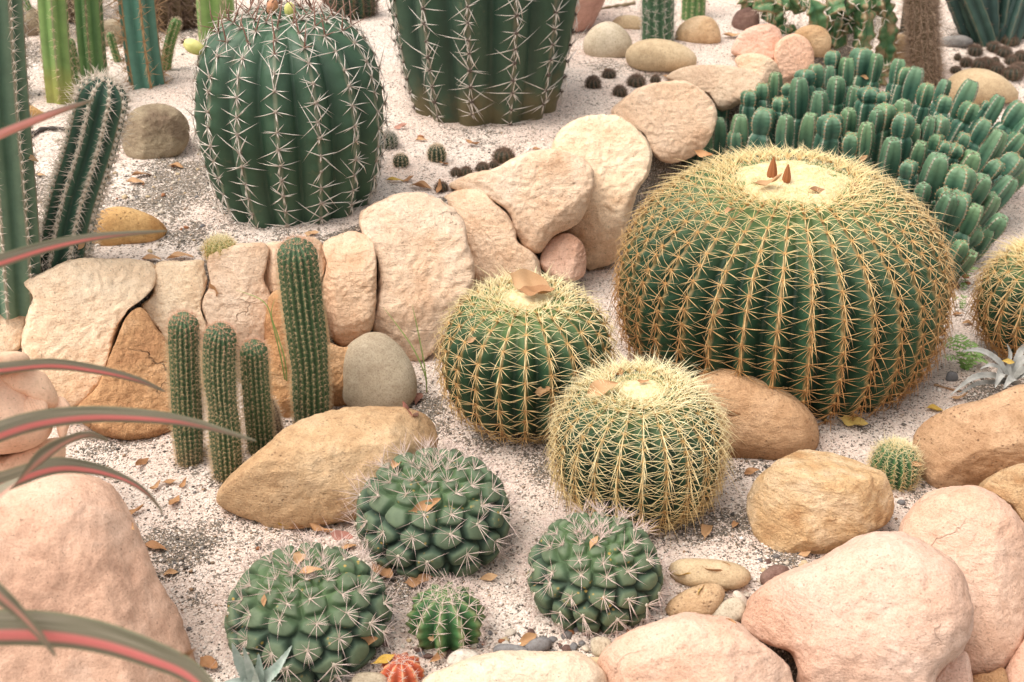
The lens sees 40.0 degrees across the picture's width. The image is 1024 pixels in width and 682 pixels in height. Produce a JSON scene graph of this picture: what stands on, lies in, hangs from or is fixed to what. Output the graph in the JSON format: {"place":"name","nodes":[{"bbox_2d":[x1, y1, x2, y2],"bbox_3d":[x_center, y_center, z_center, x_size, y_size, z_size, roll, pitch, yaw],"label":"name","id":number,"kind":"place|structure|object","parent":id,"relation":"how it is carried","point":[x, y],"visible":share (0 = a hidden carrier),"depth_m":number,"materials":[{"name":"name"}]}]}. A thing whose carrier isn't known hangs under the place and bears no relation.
{"place":"outdoors","nodes":[
{"label":"outdoors","id":0,"kind":"place"},
{"bbox_2d":[18,0,1023,681],"bbox_3d":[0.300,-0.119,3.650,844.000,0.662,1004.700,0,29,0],"label":"ground","id":1,"kind":"structure","parent":0,"point":[588,102],"depth_m":3.09,"materials":[{"name":"gravel"}]},
{"bbox_2d":[0,315,25,351],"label":"wall stone","id":2,"kind":"object","parent":1,"relation":"on","point":[11,330],"visible":0.29,"depth_m":2.98,"materials":[{"name":"beige stone"}]},
{"bbox_2d":[0,0,51,319],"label":"column cactus","id":3,"kind":"object","parent":1,"relation":"on","point":[20,221],"depth_m":2.83,"materials":[{"name":"green plant"}]},
{"bbox_2d":[24,7,39,36],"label":"stone","id":4,"kind":"object","parent":1,"relation":"on","point":[33,22],"visible":0.45,"depth_m":4.54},
{"bbox_2d":[0,351,70,471],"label":"boulder","id":5,"kind":"object","parent":1,"relation":"on","point":[26,392],"visible":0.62,"depth_m":2.49,"materials":[{"name":"stone"}]},
{"bbox_2d":[34,0,76,104],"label":"column cactus","id":6,"kind":"object","parent":1,"relation":"on","point":[56,52],"depth_m":3.94,"materials":[{"name":"plant"}]},
{"bbox_2d":[70,36,80,84],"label":"stem cactus","id":7,"kind":"object","parent":1,"relation":"on","point":[74,55],"visible":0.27,"depth_m":4.15,"materials":[{"name":"green plant"}]},
{"bbox_2d":[21,258,155,405],"bbox_3d":[-0.923,-0.024,3.072,0.301,0.365,0.370,0,29,0],"label":"wall stone","id":8,"kind":"object","parent":1,"relation":"on","point":[79,308],"visible":0.89,"depth_m":2.95,"materials":[{"name":"beige stone"}]},
{"bbox_2d":[37,62,142,271],"bbox_3d":[-0.923,-0.337,2.980,0.325,0.514,0.194,-7,30,-12],"label":"white ribbed cactus","id":9,"kind":"object","parent":1,"relation":"on","point":[81,174],"visible":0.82,"depth_m":2.94,"materials":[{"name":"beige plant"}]},
{"bbox_2d":[70,0,111,80],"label":"column cactus","id":10,"kind":"object","parent":1,"relation":"on","point":[89,21],"depth_m":4.06,"materials":[{"name":"green plant"}]},
{"bbox_2d":[0,473,196,681],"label":"boulder","id":11,"kind":"object","parent":1,"relation":"on","point":[72,543],"visible":0.73,"depth_m":2.20,"materials":[{"name":"stone"}]},
{"bbox_2d":[104,18,122,46],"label":"stone","id":12,"kind":"object","parent":1,"relation":"on","point":[108,24],"visible":0.19,"depth_m":4.45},
{"bbox_2d":[106,30,122,61],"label":"stem cactus","id":13,"kind":"object","parent":1,"relation":"on","point":[110,36],"visible":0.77,"depth_m":4.32,"materials":[{"name":"green plant"}]},
{"bbox_2d":[78,307,172,440],"bbox_3d":[-0.833,0.086,3.011,0.211,0.306,0.303,-8,30,-14],"label":"wall stone","id":14,"kind":"object","parent":1,"relation":"on","point":[138,347],"visible":0.6,"depth_m":2.93,"materials":[{"name":"stone"}]},
{"bbox_2d":[0,98,255,681],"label":"striped plant","id":15,"kind":"object","parent":1,"relation":"on","point":[20,625],"visible":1,"depth_m":1.51,"materials":[{"name":"red plant"}]},
{"bbox_2d":[94,207,166,245],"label":"flat stone","id":16,"kind":"object","parent":1,"relation":"on","point":[122,219],"visible":0.6,"depth_m":3.17,"materials":[{"name":"stone"}]},
{"bbox_2d":[102,0,175,92],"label":"column cactus","id":17,"kind":"object","parent":1,"relation":"on","point":[139,37],"depth_m":4.07,"materials":[{"name":"plant"}]},
{"bbox_2d":[122,103,189,159],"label":"boulder","id":18,"kind":"object","parent":1,"relation":"on","point":[158,130],"visible":0.91,"depth_m":3.60,"materials":[{"name":"brown stone"}]},
{"bbox_2d":[118,0,197,33],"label":"brown spined cactus","id":19,"kind":"object","parent":1,"relation":"on","point":[185,11],"visible":0.36,"depth_m":4.57,"materials":[{"name":"plant"}]},
{"bbox_2d":[161,17,182,70],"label":"stem cactus","id":20,"kind":"object","parent":1,"relation":"on","point":[170,38],"visible":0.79,"depth_m":4.22,"materials":[{"name":"green plant"}]},
{"bbox_2d":[141,259,206,343],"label":"wall stone","id":21,"kind":"object","parent":1,"relation":"on","point":[180,284],"visible":0.67,"depth_m":3.07,"materials":[{"name":"beige stone"}]},
{"bbox_2d":[159,307,208,467],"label":"woolly column cactus","id":22,"kind":"object","parent":1,"relation":"on","point":[186,398],"visible":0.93,"depth_m":2.74,"materials":[{"name":"green plant"}]},
{"bbox_2d":[193,0,235,45],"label":"column cactus","id":23,"kind":"object","parent":1,"relation":"on","point":[203,7],"depth_m":4.31,"materials":[{"name":"plant"}]},
{"bbox_2d":[195,315,246,486],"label":"woolly column cactus","id":24,"kind":"object","parent":1,"relation":"on","point":[218,347],"visible":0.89,"depth_m":2.68,"materials":[{"name":"green plant"}]},
{"bbox_2d":[199,231,242,260],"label":"round cactus","id":25,"kind":"object","parent":1,"relation":"on","point":[217,242],"visible":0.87,"depth_m":3.09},
{"bbox_2d":[201,242,270,345],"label":"wall stone","id":26,"kind":"object","parent":1,"relation":"on","point":[241,267],"visible":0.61,"depth_m":3.08,"materials":[{"name":"beige stone"}]},
{"bbox_2d":[236,333,278,456],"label":"woolly column cactus","id":27,"kind":"object","parent":1,"relation":"on","point":[257,413],"visible":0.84,"depth_m":2.79,"materials":[{"name":"green plant"}]},
{"bbox_2d":[225,643,291,681],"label":"agave","id":28,"kind":"object","parent":1,"relation":"on","point":[247,671],"visible":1,"depth_m":2.18,"materials":[{"name":"green plant"}]},
{"bbox_2d":[237,290,286,380],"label":"grass tuft","id":29,"kind":"object","parent":1,"relation":"on","point":[273,325],"visible":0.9,"depth_m":2.96,"materials":[{"name":"green"}]},
{"bbox_2d":[271,396,286,435],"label":"woolly column cactus","id":30,"kind":"object","parent":1,"relation":"on","point":[278,421],"visible":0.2,"depth_m":2.90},
{"bbox_2d":[179,0,392,229],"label":"dark barrel cactus","id":31,"kind":"object","parent":1,"relation":"on","point":[289,102],"visible":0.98,"depth_m":3.15,"materials":[{"name":"green plant"}]},
{"bbox_2d":[264,236,325,292],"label":"wall stone","id":32,"kind":"object","parent":1,"relation":"on","point":[270,275],"visible":0.21,"depth_m":3.13,"materials":[{"name":"stone"}]},
{"bbox_2d":[264,290,334,417],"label":"wall stone","id":33,"kind":"object","parent":1,"relation":"on","point":[280,386],"visible":0.25,"depth_m":3.00,"materials":[{"name":"stone"}]},
{"bbox_2d":[271,225,335,423],"bbox_3d":[-0.423,-0.005,2.883,0.129,0.479,0.126,0,29,0],"label":"woolly column cactus","id":34,"kind":"object","parent":1,"relation":"on","point":[301,290],"visible":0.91,"depth_m":2.83,"materials":[{"name":"green plant"}]},
{"bbox_2d":[201,518,414,681],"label":"warty cactus","id":35,"kind":"object","parent":1,"relation":"on","point":[331,614],"visible":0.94,"depth_m":2.29,"materials":[{"name":"green plant"}]},
{"bbox_2d":[216,406,437,529],"bbox_3d":[-0.359,0.257,2.772,0.427,0.272,0.319,0,29,0],"label":"boulder","id":36,"kind":"object","parent":1,"relation":"on","point":[289,476],"visible":0.75,"depth_m":2.63,"materials":[{"name":"beige stone"}]},
{"bbox_2d":[328,342,347,405],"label":"wall stone","id":37,"kind":"object","parent":1,"relation":"on","point":[337,354],"visible":0.27,"depth_m":3.02,"materials":[{"name":"stone"}]},
{"bbox_2d":[322,231,376,346],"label":"wall stone","id":38,"kind":"object","parent":1,"relation":"on","point":[350,286],"visible":0.94,"depth_m":3.12,"materials":[{"name":"stone"}]},
{"bbox_2d":[319,0,385,20],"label":"brown spined cactus","id":39,"kind":"object","parent":1,"relation":"on","point":[366,8],"visible":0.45,"depth_m":4.69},
{"bbox_2d":[351,672,386,681],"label":"stone","id":40,"kind":"object","parent":1,"relation":"on","point":[371,677],"visible":0.98,"depth_m":2.27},
{"bbox_2d":[342,332,416,406],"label":"egg stone","id":41,"kind":"object","parent":1,"relation":"on","point":[378,369],"visible":0.93,"depth_m":3.00,"materials":[{"name":"stone"}]},
{"bbox_2d":[381,128,401,150],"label":"round cactus","id":42,"kind":"object","parent":1,"relation":"on","point":[392,139],"visible":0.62,"depth_m":3.68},
{"bbox_2d":[391,151,410,167],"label":"round cactus","id":43,"kind":"object","parent":1,"relation":"on","point":[400,160],"visible":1,"depth_m":3.58,"materials":[{"name":"green plant"}]},
{"bbox_2d":[377,649,427,681],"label":"round cactus","id":44,"kind":"object","parent":1,"relation":"on","point":[404,667],"visible":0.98,"depth_m":2.28,"materials":[{"name":"plant"}]},
{"bbox_2d":[359,192,474,360],"bbox_3d":[-0.221,-0.150,3.292,0.274,0.422,0.356,0,29,0],"label":"wall stone","id":45,"kind":"object","parent":1,"relation":"on","point":[426,265],"visible":0.82,"depth_m":3.17,"materials":[{"name":"beige stone"}]},
{"bbox_2d":[403,573,432,587],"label":"dry leaf","id":46,"kind":"object","parent":1,"relation":"on","point":[410,581],"visible":0.94,"depth_m":2.49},
{"bbox_2d":[328,424,538,587],"bbox_3d":[-0.146,0.320,2.592,0.393,0.337,0.370,15,33,26],"label":"warty cactus","id":47,"kind":"object","parent":1,"relation":"on","point":[463,523],"visible":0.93,"depth_m":2.51,"materials":[{"name":"green plant"}]},
{"bbox_2d":[411,498,440,512],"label":"dry leaf","id":48,"kind":"object","parent":47,"relation":"on","point":[423,505],"visible":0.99,"depth_m":2.47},
{"bbox_2d":[426,142,448,162],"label":"round cactus","id":49,"kind":"object","parent":1,"relation":"on","point":[436,152],"visible":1,"depth_m":3.62,"materials":[{"name":"green plant"}]},
{"bbox_2d":[391,567,495,661],"bbox_3d":[-0.113,0.463,2.376,0.172,0.147,0.172,5,29,9],"label":"round cactus","id":50,"kind":"object","parent":1,"relation":"on","point":[450,615],"visible":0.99,"depth_m":2.34,"materials":[{"name":"green plant"}]},
{"bbox_2d":[447,648,477,665],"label":"stone","id":51,"kind":"object","parent":1,"relation":"on","point":[458,655],"visible":0.54,"depth_m":2.32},
{"bbox_2d":[384,0,589,125],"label":"dark barrel cactus","id":52,"kind":"object","parent":1,"relation":"on","point":[477,62],"visible":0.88,"depth_m":3.75,"materials":[{"name":"green plant"}]},
{"bbox_2d":[444,189,541,293],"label":"wall stone","id":53,"kind":"object","parent":1,"relation":"on","point":[491,234],"visible":0.67,"depth_m":3.36,"materials":[{"name":"stone"}]},
{"bbox_2d":[490,146,515,163],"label":"seedling cactus","id":54,"kind":"object","parent":1,"relation":"on","point":[503,155],"visible":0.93,"depth_m":3.62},
{"bbox_2d":[422,650,607,681],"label":"front stone","id":55,"kind":"object","parent":1,"relation":"on","point":[532,666],"visible":1,"depth_m":2.16,"materials":[{"name":"stone"}]},
{"bbox_2d":[449,149,594,253],"bbox_3d":[0.023,-0.352,3.505,0.362,0.299,0.313,0,29,0],"label":"wall stone","id":56,"kind":"object","parent":1,"relation":"on","point":[542,198],"visible":0.94,"depth_m":3.38,"materials":[{"name":"stone"}]},
{"bbox_2d":[429,262,623,449],"bbox_3d":[0.031,0.035,2.947,0.426,0.360,0.430,0,29,0],"label":"golden barrel cactus","id":57,"kind":"object","parent":1,"relation":"on","point":[510,359],"visible":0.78,"depth_m":2.83,"materials":[{"name":"green plant"}]},
{"bbox_2d":[507,269,549,288],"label":"dry leaf","id":58,"kind":"object","parent":57,"relation":"on","point":[521,278],"visible":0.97,"depth_m":2.90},
{"bbox_2d":[518,284,554,295],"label":"dry leaf","id":59,"kind":"object","parent":57,"relation":"on","point":[534,290],"visible":1,"depth_m":2.86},
{"bbox_2d":[525,636,551,650],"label":"stone","id":60,"kind":"object","parent":1,"relation":"on","point":[542,643],"visible":0.77,"depth_m":2.36,"materials":[{"name":"stone"}]},
{"bbox_2d":[539,233,585,281],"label":"wall stone","id":61,"kind":"object","parent":1,"relation":"on","point":[564,252],"visible":0.93,"depth_m":3.43,"materials":[{"name":"stone"}]},
{"bbox_2d":[573,0,604,31],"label":"clay pot","id":62,"kind":"object","parent":1,"relation":"on","point":[588,12],"visible":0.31,"depth_m":4.58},
{"bbox_2d":[505,496,679,644],"bbox_3d":[0.143,0.401,2.454,0.322,0.257,0.323,0,29,0],"label":"warty cactus","id":63,"kind":"object","parent":1,"relation":"on","point":[610,581],"visible":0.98,"depth_m":2.39,"materials":[{"name":"green plant"}]},
{"bbox_2d":[582,74,602,88],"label":"seedling cactus","id":64,"kind":"object","parent":1,"relation":"on","point":[593,81],"visible":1,"depth_m":4.10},
{"bbox_2d":[590,636,611,656],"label":"stone","id":65,"kind":"object","parent":1,"relation":"on","point":[600,645],"visible":0.82,"depth_m":2.34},
{"bbox_2d":[551,114,651,269],"bbox_3d":[0.230,-0.393,3.665,0.266,0.417,0.341,0,29,0],"label":"wall stone","id":66,"kind":"object","parent":1,"relation":"on","point":[614,151],"visible":0.66,"depth_m":3.54,"materials":[{"name":"beige stone"}]},
{"bbox_2d":[583,21,632,57],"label":"river stone","id":67,"kind":"object","parent":1,"relation":"on","point":[607,39],"visible":0.84,"depth_m":4.37,"materials":[{"name":"stone"}]},
{"bbox_2d":[613,15,641,29],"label":"river stone","id":68,"kind":"object","parent":1,"relation":"on","point":[628,21],"visible":0.72,"depth_m":4.65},
{"bbox_2d":[625,73,647,87],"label":"seedling cactus","id":69,"kind":"object","parent":1,"relation":"on","point":[636,80],"visible":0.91,"depth_m":4.13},
{"bbox_2d":[536,341,744,543],"bbox_3d":[0.245,0.205,2.692,0.410,0.356,0.413,0,29,0],"label":"golden barrel cactus","id":70,"kind":"object","parent":1,"relation":"on","point":[654,447],"visible":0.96,"depth_m":2.59,"materials":[{"name":"green plant"}]},
{"bbox_2d":[584,380,617,397],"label":"dry leaf","id":71,"kind":"object","parent":70,"relation":"on","point":[599,387],"visible":1,"depth_m":2.60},
{"bbox_2d":[636,0,679,40],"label":"column cactus","id":72,"kind":"object","parent":1,"relation":"on","point":[657,17],"depth_m":4.43,"materials":[{"name":"plant"}]},
{"bbox_2d":[625,38,696,72],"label":"river stone","id":73,"kind":"object","parent":1,"relation":"on","point":[657,55],"visible":0.89,"depth_m":4.24,"materials":[{"name":"stone"}]},
{"bbox_2d":[611,80,716,163],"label":"wall stone","id":74,"kind":"object","parent":1,"relation":"on","point":[671,121],"visible":0.91,"depth_m":3.90,"materials":[{"name":"beige stone"}]},
{"bbox_2d":[680,0,707,20],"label":"column cactus","id":75,"kind":"object","parent":1,"relation":"on","point":[692,8],"depth_m":4.71,"materials":[{"name":"green plant"}]},
{"bbox_2d":[665,583,724,615],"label":"flat stone","id":76,"kind":"object","parent":1,"relation":"on","point":[708,599],"visible":0.8,"depth_m":2.41,"materials":[{"name":"stone"}]},
{"bbox_2d":[597,612,793,681],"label":"front stone","id":77,"kind":"object","parent":1,"relation":"on","point":[689,647],"visible":0.97,"depth_m":2.15,"materials":[{"name":"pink stone"}]},
{"bbox_2d":[675,16,720,43],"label":"river stone","id":78,"kind":"object","parent":1,"relation":"on","point":[701,29],"visible":0.91,"depth_m":4.48,"materials":[{"name":"stone"}]},
{"bbox_2d":[668,558,750,589],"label":"flat stone","id":79,"kind":"object","parent":1,"relation":"on","point":[732,576],"visible":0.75,"depth_m":2.48,"materials":[{"name":"stone"}]},
{"bbox_2d":[666,64,761,110],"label":"wall stone","id":80,"kind":"object","parent":1,"relation":"on","point":[723,87],"visible":0.85,"depth_m":4.12,"materials":[{"name":"stone"}]},
{"bbox_2d":[712,597,745,621],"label":"flat stone","id":81,"kind":"object","parent":1,"relation":"on","point":[733,608],"visible":0.62,"depth_m":2.41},
{"bbox_2d":[731,7,759,30],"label":"river stone","id":82,"kind":"object","parent":1,"relation":"on","point":[743,19],"visible":0.82,"depth_m":4.61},
{"bbox_2d":[690,369,818,459],"bbox_3d":[0.496,0.160,2.937,0.286,0.216,0.231,0,29,0],"label":"boulder","id":83,"kind":"object","parent":1,"relation":"on","point":[773,424],"visible":0.77,"depth_m":2.84,"materials":[{"name":"brown stone"}]},
{"bbox_2d":[731,23,782,59],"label":"wall stone","id":84,"kind":"object","parent":1,"relation":"on","point":[763,39],"visible":0.7,"depth_m":4.32,"materials":[{"name":"stone"}]},
{"bbox_2d":[735,53,779,82],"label":"wall stone","id":85,"kind":"object","parent":1,"relation":"on","point":[762,67],"visible":0.6,"depth_m":4.22,"materials":[{"name":"beige stone"}]},
{"bbox_2d":[760,565,789,584],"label":"stone","id":86,"kind":"object","parent":1,"relation":"on","point":[769,573],"visible":0.62,"depth_m":2.49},
{"bbox_2d":[604,138,964,431],"bbox_3d":[0.604,-0.141,3.140,0.797,0.580,0.808,0,29,0],"label":"golden barrel cactus","id":87,"kind":"object","parent":1,"relation":"on","point":[835,296],"visible":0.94,"depth_m":2.91,"materials":[{"name":"green plant"}]},
{"bbox_2d":[774,34,813,83],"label":"wall stone","id":88,"kind":"object","parent":1,"relation":"on","point":[793,53],"visible":0.69,"depth_m":4.22,"materials":[{"name":"stone"}]},
{"bbox_2d":[794,25,831,56],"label":"stone","id":89,"kind":"object","parent":1,"relation":"on","point":[818,37],"visible":0.75,"depth_m":4.49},
{"bbox_2d":[731,0,904,88],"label":"wavy spurge","id":90,"kind":"object","parent":1,"relation":"on","point":[840,20],"visible":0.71,"depth_m":4.58,"materials":[{"name":"plant"}]},
{"bbox_2d":[746,449,894,553],"bbox_3d":[0.579,0.316,2.655,0.276,0.219,0.221,0,29,0],"label":"boulder","id":91,"kind":"object","parent":1,"relation":"on","point":[804,500],"visible":0.91,"depth_m":2.57,"materials":[{"name":"yellow stone"}]},
{"bbox_2d":[687,47,1023,281],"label":"spurge clump","id":92,"kind":"object","parent":1,"relation":"on","point":[962,162],"visible":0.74,"depth_m":3.78,"materials":[{"name":"plant"}]},
{"bbox_2d":[741,531,973,681],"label":"front stone","id":93,"kind":"object","parent":1,"relation":"on","point":[886,606],"visible":0.99,"depth_m":2.25,"materials":[{"name":"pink stone"}]},
{"bbox_2d":[861,433,927,492],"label":"round cactus","id":94,"kind":"object","parent":1,"relation":"on","point":[894,459],"visible":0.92,"depth_m":2.77,"materials":[{"name":"green plant"}]},
{"bbox_2d":[888,34,941,75],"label":"stone","id":95,"kind":"object","parent":1,"relation":"on","point":[897,45],"visible":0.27,"depth_m":4.70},
{"bbox_2d":[891,0,958,85],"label":"furry column cactus","id":96,"kind":"object","parent":1,"relation":"on","point":[922,36],"visible":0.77,"depth_m":4.61,"materials":[{"name":"brown plant"}]},
{"bbox_2d":[936,651,972,681],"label":"front stone","id":97,"kind":"object","parent":1,"relation":"on","point":[958,669],"visible":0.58,"depth_m":2.38,"materials":[{"name":"stone"}]},
{"bbox_2d":[941,35,972,47],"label":"stone","id":98,"kind":"object","parent":1,"relation":"on","point":[960,41],"visible":0.88,"depth_m":4.88,"materials":[{"name":"stone"}]},
{"bbox_2d":[898,485,1023,674],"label":"front stone","id":99,"kind":"object","parent":1,"relation":"on","point":[975,533],"visible":0.62,"depth_m":2.45,"materials":[{"name":"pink stone"}]},
{"bbox_2d":[943,334,987,369],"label":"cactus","id":100,"kind":"object","parent":1,"relation":"on","point":[967,365],"visible":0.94,"depth_m":3.17,"materials":[{"name":"green plant"}]},
{"bbox_2d":[912,384,1023,488],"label":"boulder","id":101,"kind":"object","parent":1,"relation":"on","point":[977,442],"visible":0.84,"depth_m":2.76,"materials":[{"name":"brown stone"}]},
{"bbox_2d":[948,68,1018,104],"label":"boulder","id":102,"kind":"object","parent":1,"relation":"on","point":[991,83],"visible":0.64,"depth_m":4.55,"materials":[{"name":"beige stone"}]},
{"bbox_2d":[945,0,1023,46],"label":"dark ribbed cactus","id":103,"kind":"object","parent":1,"relation":"on","point":[983,23],"visible":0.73,"depth_m":4.89,"materials":[{"name":"plant"}]},
{"bbox_2d":[951,343,1023,395],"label":"silver rosette","id":104,"kind":"object","parent":1,"relation":"on","point":[1013,373],"visible":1,"depth_m":3.06,"materials":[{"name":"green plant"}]},
{"bbox_2d":[973,667,1008,681],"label":"front stone","id":105,"kind":"object","parent":1,"relation":"on","point":[999,674],"visible":0.91,"depth_m":2.39,"materials":[{"name":"stone"}]},
{"bbox_2d":[962,228,1023,361],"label":"golden barrel cactus","id":106,"kind":"object","parent":1,"relation":"on","point":[998,298],"visible":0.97,"depth_m":3.14,"materials":[{"name":"green plant"}]},
{"bbox_2d":[979,463,1023,521],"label":"front stone","id":107,"kind":"object","parent":1,"relation":"on","point":[1006,484],"visible":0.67,"depth_m":2.63,"materials":[{"name":"stone"}]},
{"bbox_2d":[1000,63,1023,81],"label":"seedling cactus","id":108,"kind":"object","parent":1,"relation":"on","point":[1012,72],"visible":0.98,"depth_m":4.68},
{"bbox_2d":[1005,640,1023,681],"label":"front stone","id":109,"kind":"object","parent":1,"relation":"on","point":[1014,669],"visible":0.77,"depth_m":2.41,"materials":[{"name":"stone"}]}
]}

